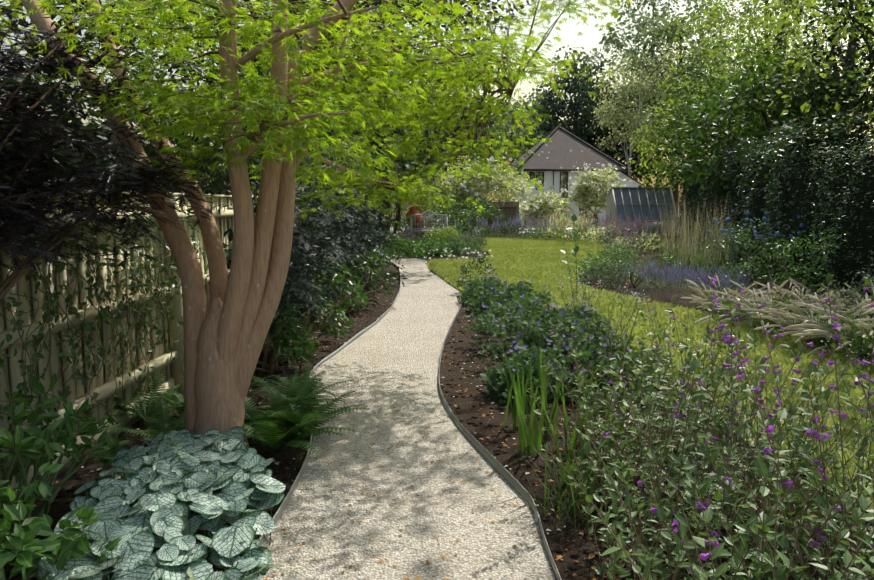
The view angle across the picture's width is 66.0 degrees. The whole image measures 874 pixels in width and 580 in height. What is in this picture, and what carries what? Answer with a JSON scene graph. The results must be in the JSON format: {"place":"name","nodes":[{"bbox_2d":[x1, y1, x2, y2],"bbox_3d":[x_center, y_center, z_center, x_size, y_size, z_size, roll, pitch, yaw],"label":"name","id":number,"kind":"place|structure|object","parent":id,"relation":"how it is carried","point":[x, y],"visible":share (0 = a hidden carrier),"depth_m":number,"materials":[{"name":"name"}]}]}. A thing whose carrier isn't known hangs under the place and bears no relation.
{"place":"outdoors","nodes":[
{"label":"outdoors","id":0,"kind":"place"},
{"bbox_2d":[0,205,873,579],"bbox_3d":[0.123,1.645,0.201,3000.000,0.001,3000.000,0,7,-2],"label":"ground","id":1,"kind":"structure","parent":0,"point":[570,531],"depth_m":5.08,"materials":[{"name":"soil"}]},
{"bbox_2d":[0,187,333,513],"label":"fence rails","id":2,"kind":"object","parent":1,"relation":"on","point":[106,390],"visible":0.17,"depth_m":4.87,"materials":[{"name":"brown wood"}]},
{"bbox_2d":[0,191,329,475],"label":"fence boards","id":3,"kind":"object","parent":2,"relation":"attached to","point":[13,369],"visible":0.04,"depth_m":4.51,"materials":[{"name":"brown wood"}]},
{"bbox_2d":[231,262,400,567],"bbox_3d":[-1.820,0.168,11.633,4.056,0.094,26.986,-2,7,-12],"label":"path edging","id":4,"kind":"object","parent":1,"relation":"on","point":[279,512],"visible":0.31,"depth_m":4.31,"materials":[{"name":"grey metal"}]},
{"bbox_2d":[241,252,555,579],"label":"path gravel","id":5,"kind":"structure","parent":1,"relation":"on","point":[482,546],"depth_m":3.97,"materials":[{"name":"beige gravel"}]},
{"bbox_2d":[263,292,657,579],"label":"fallen leaves","id":6,"kind":"object","parent":5,"relation":"on","point":[417,577],"visible":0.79,"depth_m":3.50,"materials":[{"name":"brown plant"}]},
{"bbox_2d":[406,205,447,238],"bbox_3d":[-0.496,-2.895,29.189,1.809,1.625,0.682,-3,8,-19],"label":"bench","id":7,"kind":"object","parent":1,"relation":"on","point":[417,223],"visible":0.85,"depth_m":28.84,"materials":[{"name":"grey wood"}]},
{"bbox_2d":[4,303,867,579],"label":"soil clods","id":8,"kind":"object","parent":1,"relation":"on","point":[500,451],"visible":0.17,"depth_m":4.50,"materials":[{"name":"brown soil"}]},
{"bbox_2d":[0,0,873,579],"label":"vegetation","id":9,"kind":"object","parent":1,"relation":"on","point":[770,184],"visible":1,"depth_m":4.42,"materials":[{"name":"green plant"}]},
{"bbox_2d":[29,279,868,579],"bbox_3d":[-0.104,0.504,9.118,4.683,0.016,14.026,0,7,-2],"label":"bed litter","id":10,"kind":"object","parent":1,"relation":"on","point":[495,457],"visible":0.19,"depth_m":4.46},
{"bbox_2d":[398,254,561,579],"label":"path edging","id":11,"kind":"object","parent":1,"relation":"on","point":[506,474],"visible":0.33,"depth_m":4.13,"materials":[{"name":"grey metal"}]},
{"bbox_2d":[459,201,518,233],"bbox_3d":[2.956,-4.139,38.337,3.428,1.840,0.110,0,7,-2],"label":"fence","id":12,"kind":"object","parent":1,"relation":"on","point":[509,210],"visible":0.54,"depth_m":38.34,"materials":[{"name":"wood"}]},
{"bbox_2d":[605,187,678,235],"bbox_3d":[11.165,-4.332,36.848,3.360,2.600,2.445,0,7,-2],"label":"greenhouse frame","id":13,"kind":"object","parent":1,"relation":"on","point":[610,201],"visible":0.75,"depth_m":36.21,"materials":[{"name":"grey metal"}]},
{"bbox_2d":[613,188,675,220],"bbox_3d":[11.180,-4.612,36.276,3.200,1.760,1.250,0,7,-2],"label":"greenhouse glass","id":14,"kind":"object","parent":13,"relation":"in","point":[636,203],"depth_m":36.29,"materials":[{"name":"clear glass"}]},
{"bbox_2d":[430,250,872,519],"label":"lawn edge","id":15,"kind":"object","parent":1,"relation":"on","point":[631,372],"visible":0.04,"depth_m":5.20,"materials":[{"name":"metal"}]},
{"bbox_2d":[0,0,873,204],"label":"sky","id":16,"kind":"structure","parent":0,"point":[591,38],"materials":[{"name":"white"}]},
{"bbox_2d":[499,151,510,201],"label":"house chimney","id":17,"kind":"object","parent":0,"point":[506,159],"visible":0.04,"depth_m":51.39,"materials":[{"name":"brown brick"}]},
{"bbox_2d":[390,227,678,232],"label":"terrace","id":18,"kind":"structure","parent":0,"point":[516,229],"depth_m":44.42,"materials":[{"name":"grey stone"}]},
{"bbox_2d":[510,171,643,226],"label":"house walls","id":19,"kind":"structure","parent":0,"point":[548,178],"depth_m":49.94,"materials":[{"name":"white paint"}]},
{"bbox_2d":[515,169,627,223],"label":"house frames","id":20,"kind":"structure","parent":19,"relation":"attached to","point":[617,170],"depth_m":49.63,"materials":[{"name":"wood"}]},
{"bbox_2d":[528,173,606,222],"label":"house window","id":21,"kind":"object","parent":20,"relation":"in","point":[563,179],"visible":0.17,"depth_m":49.89,"materials":[{"name":"black glass"}]},
{"bbox_2d":[498,126,645,186],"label":"house roof","id":22,"kind":"structure","parent":19,"relation":"on","point":[564,149],"depth_m":50.71,"materials":[{"name":"grey tile"}]},
{"bbox_2d":[427,237,873,513],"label":"lawn","id":23,"kind":"structure","parent":0,"point":[539,263],"depth_m":8.41,"materials":[{"name":"green plant"}]}
]}

